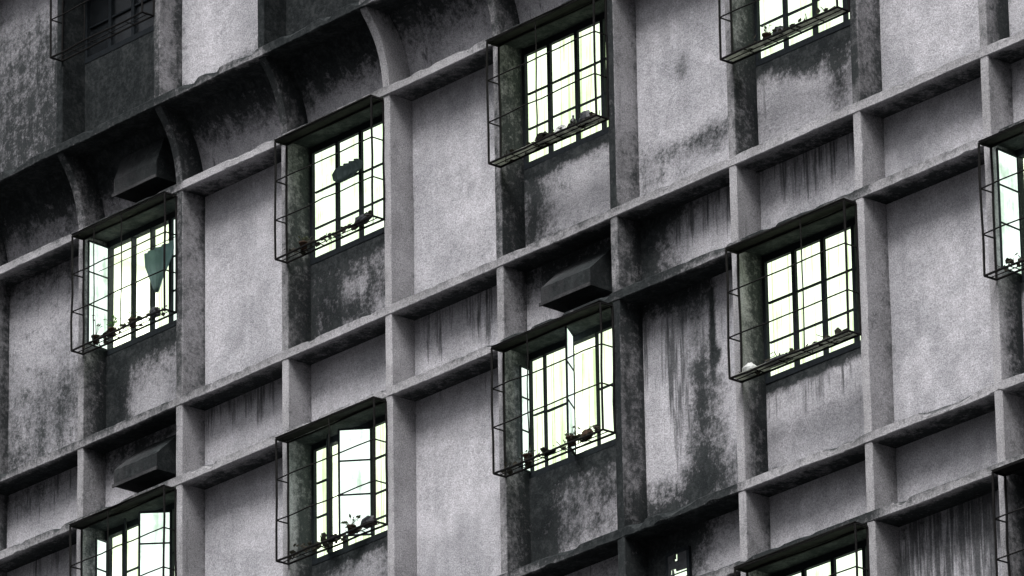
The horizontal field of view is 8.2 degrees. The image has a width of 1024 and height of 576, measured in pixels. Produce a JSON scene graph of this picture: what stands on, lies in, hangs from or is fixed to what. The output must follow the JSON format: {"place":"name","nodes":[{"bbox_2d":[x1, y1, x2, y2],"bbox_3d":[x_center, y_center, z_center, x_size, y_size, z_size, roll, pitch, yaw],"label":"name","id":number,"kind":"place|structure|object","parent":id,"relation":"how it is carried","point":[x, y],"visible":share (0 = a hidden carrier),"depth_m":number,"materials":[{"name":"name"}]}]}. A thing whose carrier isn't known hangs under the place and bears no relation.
{"place":"outdoors","nodes":[
{"label":"outdoors","id":0,"kind":"place"},
{"bbox_2d":[764,353,787,362],"bbox_3d":[2.141,0.577,57.631,0.096,0.054,0.348,17,-27,-38],"label":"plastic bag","id":1,"kind":"object","parent":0,"point":[775,357],"visible":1,"depth_m":57.60,"materials":[{"name":"grey plastic"}]},
{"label":"pavement","id":2,"kind":"structure","parent":0,"visible":0},
{"bbox_2d":[0,0,1023,575],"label":"apartment building","id":3,"kind":"structure","parent":2,"relation":"on","point":[896,426],"depth_m":60.89,"materials":[{"name":"concrete"}]},
{"bbox_2d":[49,0,154,61],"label":"window cage","id":4,"kind":"object","parent":3,"relation":"attached to","point":[96,34],"depth_m":65.60,"materials":[{"name":"metal"}]},
{"bbox_2d":[85,0,153,63],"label":"window","id":5,"kind":"structure","parent":3,"relation":"in","point":[100,15],"depth_m":65.95,"materials":[{"name":"black glass"}]},
{"bbox_2d":[69,485,176,575],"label":"window cage","id":6,"kind":"object","parent":3,"relation":"attached to","point":[122,507],"depth_m":63.85,"materials":[{"name":"metal"}]},
{"bbox_2d":[70,191,176,354],"bbox_3d":[-3.506,-0.136,64.761,0.170,1.172,1.379,17,-27,-38],"label":"window cage","id":7,"kind":"object","parent":3,"relation":"attached to","point":[94,229],"depth_m":64.78,"materials":[{"name":"metal"}]},
{"bbox_2d":[91,315,101,343],"bbox_3d":[-3.755,0.377,64.905,0.115,0.273,0.099,-9,-23,20],"label":"potted plant","id":8,"kind":"object","parent":7,"relation":"in","point":[95,335],"visible":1,"depth_m":64.86,"materials":[{"name":"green plant"}]},
{"bbox_2d":[104,315,119,336],"bbox_3d":[-3.607,0.332,64.712,0.127,0.212,0.222,17,-27,-38],"label":"potted plant","id":9,"kind":"object","parent":7,"relation":"in","point":[110,328],"visible":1,"depth_m":64.69,"materials":[{"name":"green plant"}]},
{"bbox_2d":[125,307,137,327],"bbox_3d":[-3.424,0.262,64.510,0.113,0.190,0.204,17,-27,-38],"label":"potted plant","id":10,"kind":"object","parent":7,"relation":"in","point":[130,318],"visible":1,"depth_m":64.48,"materials":[{"name":"black plant"}]},
{"bbox_2d":[149,307,160,317],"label":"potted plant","id":11,"kind":"object","parent":7,"relation":"in","point":[156,314],"visible":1,"depth_m":64.24,"materials":[{"name":"plant"}]},
{"bbox_2d":[87,211,176,355],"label":"window","id":12,"kind":"structure","parent":3,"relation":"in","point":[104,279],"depth_m":65.29,"materials":[{"name":"white glass"}]},
{"bbox_2d":[95,503,174,575],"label":"window","id":13,"kind":"structure","parent":3,"relation":"in","point":[140,556],"depth_m":63.94,"materials":[{"name":"white glass"}]},
{"bbox_2d":[99,237,174,271],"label":"clothes line","id":14,"kind":"object","parent":3,"relation":"attached to","point":[136,254],"visible":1,"depth_m":65.05,"materials":[{"name":"metal"}]},
{"bbox_2d":[144,240,173,292],"bbox_3d":[-3.191,-0.172,64.735,0.031,0.431,0.432,17,-27,-38],"label":"hanging cloth","id":15,"kind":"object","parent":14,"relation":"hanging from","point":[153,260],"visible":1,"depth_m":64.75,"materials":[{"name":"teal fabric"}]},
{"bbox_2d":[112,137,175,202],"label":"vent hood","id":16,"kind":"object","parent":3,"relation":"attached to","point":[145,172],"visible":0.95,"depth_m":65.03,"materials":[{"name":"metal"}]},
{"bbox_2d":[112,434,175,492],"bbox_3d":[-3.266,1.535,64.168,0.305,0.432,0.641,17,-27,-38],"label":"vent hood","id":17,"kind":"object","parent":3,"relation":"attached to","point":[148,467],"visible":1,"depth_m":64.03,"materials":[{"name":"metal"}]},
{"bbox_2d":[274,94,384,263],"bbox_3d":[-1.603,-0.947,62.738,0.162,1.188,1.352,17,-27,-38],"label":"window cage","id":18,"kind":"object","parent":3,"relation":"attached to","point":[370,101],"depth_m":62.75,"materials":[{"name":"metal"}]},
{"bbox_2d":[298,236,309,250],"bbox_3d":[-1.820,-0.400,62.809,0.107,0.140,0.165,7,-23,-19],"label":"potted plant","id":19,"kind":"object","parent":18,"relation":"in","point":[302,242],"visible":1,"depth_m":62.79,"materials":[{"name":"black plant"}]},
{"bbox_2d":[332,158,362,182],"bbox_3d":[-1.448,-1.031,62.962,0.031,0.155,0.422,17,-27,-38],"label":"folded cloth","id":20,"kind":"object","parent":18,"relation":"in","point":[349,169],"visible":1,"depth_m":62.96,"materials":[{"name":"fabric"}]},
{"bbox_2d":[354,213,371,225],"bbox_3d":[-1.291,-0.598,62.242,0.087,0.096,0.241,17,-27,-38],"label":"plastic bag","id":21,"kind":"object","parent":18,"relation":"on","point":[360,217],"visible":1,"depth_m":62.22,"materials":[{"name":"grey plastic"}]},
{"bbox_2d":[275,396,387,564],"bbox_3d":[-1.556,1.661,61.722,0.168,1.179,1.345,17,-27,-38],"label":"window cage","id":22,"kind":"object","parent":3,"relation":"attached to","point":[373,402],"depth_m":61.72,"materials":[{"name":"metal"}]},
{"bbox_2d":[341,513,360,534],"bbox_3d":[-1.390,2.029,61.370,0.127,0.163,0.202,17,-27,-38],"label":"potted plant","id":23,"kind":"object","parent":22,"relation":"in","point":[353,525],"visible":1,"depth_m":61.35,"materials":[{"name":"black plant"}]},
{"bbox_2d":[360,515,373,527],"bbox_3d":[-1.231,1.998,61.209,0.089,0.112,0.219,17,-27,-38],"label":"plastic bag","id":24,"kind":"object","parent":22,"relation":"in","point":[366,519],"visible":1,"depth_m":61.18,"materials":[{"name":"grey plastic"}]},
{"bbox_2d":[310,116,384,264],"bbox_3d":[-1.333,-0.906,62.984,0.065,1.132,1.331,17,-27,-38],"label":"window","id":25,"kind":"structure","parent":3,"relation":"in","point":[327,215],"depth_m":63.12,"materials":[{"name":"white glass"}]},
{"bbox_2d":[311,415,387,565],"bbox_3d":[-1.286,1.730,61.961,0.454,1.180,1.331,17,-27,-38],"label":"window","id":26,"kind":"structure","parent":3,"relation":"in","point":[355,465],"depth_m":61.94,"materials":[{"name":"white glass"}]},
{"bbox_2d":[485,0,608,167],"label":"window cage","id":27,"kind":"object","parent":3,"relation":"attached to","point":[498,41],"depth_m":60.75,"materials":[{"name":"metal"}]},
{"bbox_2d":[535,131,549,143],"bbox_3d":[0.262,-1.270,60.600,0.090,0.105,0.178,17,-27,-38],"label":"plastic bag","id":28,"kind":"object","parent":27,"relation":"on","point":[544,134],"visible":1,"depth_m":60.57,"materials":[{"name":"black plastic"}]},
{"bbox_2d":[555,124,565,135],"bbox_3d":[0.415,-1.329,60.436,0.074,0.098,0.153,17,-27,-38],"label":"plastic bag","id":29,"kind":"object","parent":27,"relation":"on","point":[562,126],"visible":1,"depth_m":60.41,"materials":[{"name":"white plastic"}]},
{"bbox_2d":[570,115,575,125],"bbox_3d":[0.516,-1.396,60.337,0.056,0.130,0.056,17,-27,-38],"label":"bottle","id":30,"kind":"object","parent":27,"relation":"on","point":[573,118],"visible":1,"depth_m":60.32,"materials":[{"name":"plastic"}]},
{"bbox_2d":[579,110,589,123],"bbox_3d":[0.617,-1.430,60.227,0.086,0.136,0.169,17,-27,-38],"label":"plastic bag","id":31,"kind":"object","parent":27,"relation":"on","point":[584,114],"visible":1,"depth_m":60.20,"materials":[{"name":"grey plastic"}]},
{"bbox_2d":[490,300,615,477],"bbox_3d":[0.337,0.846,59.709,0.160,1.179,1.404,17,-27,-38],"label":"window cage","id":32,"kind":"object","parent":3,"relation":"attached to","point":[544,329],"depth_m":59.72,"materials":[{"name":"metal"}]},
{"bbox_2d":[520,445,535,463],"bbox_3d":[0.128,1.396,59.776,0.085,0.140,0.165,17,-27,-38],"label":"potted plant","id":33,"kind":"object","parent":32,"relation":"in","point":[525,455],"visible":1,"depth_m":59.75,"materials":[{"name":"black plant"}]},
{"bbox_2d":[564,426,580,446],"bbox_3d":[0.491,1.227,59.392,0.186,0.164,0.114,-13,-24,28],"label":"potted plant","id":34,"kind":"object","parent":32,"relation":"in","point":[568,435],"visible":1,"depth_m":59.36,"materials":[{"name":"black plant"}]},
{"bbox_2d":[581,429,592,439],"bbox_3d":[0.622,1.211,59.240,0.074,0.095,0.140,17,-27,-38],"label":"pot","id":35,"kind":"object","parent":32,"relation":"on","point":[584,432],"visible":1,"depth_m":59.22,"materials":[{"name":"brown ceramic"}]},
{"bbox_2d":[522,12,608,169],"bbox_3d":[0.566,-1.720,60.973,0.065,1.132,1.382,17,-27,-38],"label":"window","id":36,"kind":"structure","parent":3,"relation":"in","point":[573,61],"depth_m":61.11,"materials":[{"name":"white glass"}]},
{"bbox_2d":[519,320,615,478],"bbox_3d":[0.603,0.913,59.942,0.479,1.180,1.382,17,-27,-38],"label":"window","id":37,"kind":"structure","parent":3,"relation":"in","point":[548,425],"depth_m":60.18,"materials":[{"name":"white glass"}]},
{"bbox_2d":[539,248,611,312],"bbox_3d":[0.547,-0.100,60.129,0.304,0.432,0.641,17,-27,-38],"label":"vent hood","id":38,"kind":"object","parent":3,"relation":"attached to","point":[576,284],"visible":0.99,"depth_m":59.99,"materials":[{"name":"metal"}]},
{"bbox_2d":[718,0,849,63],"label":"window cage","id":39,"kind":"object","parent":3,"relation":"attached to","point":[830,14],"depth_m":58.57,"materials":[{"name":"metal"}]},
{"bbox_2d":[762,23,771,38],"bbox_3d":[2.093,-2.087,58.665,0.082,0.155,0.122,9,-24,-25],"label":"potted plant","id":40,"kind":"object","parent":39,"relation":"on","point":[766,33],"visible":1,"depth_m":58.65,"materials":[{"name":"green plant"}]},
{"bbox_2d":[772,25,783,38],"bbox_3d":[2.183,-2.093,58.567,0.079,0.106,0.149,17,-27,-38],"label":"plastic bag","id":41,"kind":"object","parent":39,"relation":"on","point":[778,27],"visible":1,"depth_m":58.55,"materials":[{"name":"grey plastic"}]},
{"bbox_2d":[725,198,861,382],"bbox_3d":[2.260,0.023,57.680,0.172,1.177,1.416,17,-27,-38],"label":"window cage","id":42,"kind":"object","parent":3,"relation":"attached to","point":[840,336],"depth_m":57.64,"materials":[{"name":"metal"}]},
{"bbox_2d":[742,362,755,374],"bbox_3d":[1.914,0.659,57.873,0.077,0.102,0.154,17,-27,-38],"label":"plastic bag","id":43,"kind":"object","parent":42,"relation":"on","point":[747,366],"visible":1,"depth_m":57.85,"materials":[{"name":"white plastic"}]},
{"bbox_2d":[733,521,869,575],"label":"window cage","id":44,"kind":"object","parent":3,"relation":"attached to","point":[830,536],"depth_m":56.78,"materials":[{"name":"metal"}]},
{"bbox_2d":[754,0,849,66],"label":"window","id":45,"kind":"structure","parent":3,"relation":"in","point":[774,13],"depth_m":59.02,"materials":[{"name":"white glass"}]},
{"bbox_2d":[762,218,860,383],"bbox_3d":[2.528,0.068,57.922,0.065,1.132,1.400,17,-27,-38],"label":"window","id":46,"kind":"structure","parent":3,"relation":"in","point":[824,275],"depth_m":58.05,"materials":[{"name":"white glass"}]},
{"bbox_2d":[772,540,866,575],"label":"window","id":47,"kind":"structure","parent":3,"relation":"in","point":[844,558],"depth_m":57.05,"materials":[{"name":"white glass"}]},
{"bbox_2d":[978,122,1023,280],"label":"window cage","id":48,"kind":"object","parent":3,"relation":"attached to","point":[1001,137],"depth_m":56.07,"materials":[{"name":"metal"}]},
{"bbox_2d":[991,458,1023,575],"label":"window cage","id":49,"kind":"object","parent":3,"relation":"attached to","point":[1004,471],"depth_m":55.18,"materials":[{"name":"metal"}]},
{"bbox_2d":[996,148,1023,282],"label":"window","id":50,"kind":"structure","parent":3,"relation":"in","point":[1010,189],"depth_m":56.27,"materials":[{"name":"white glass"}]}
]}

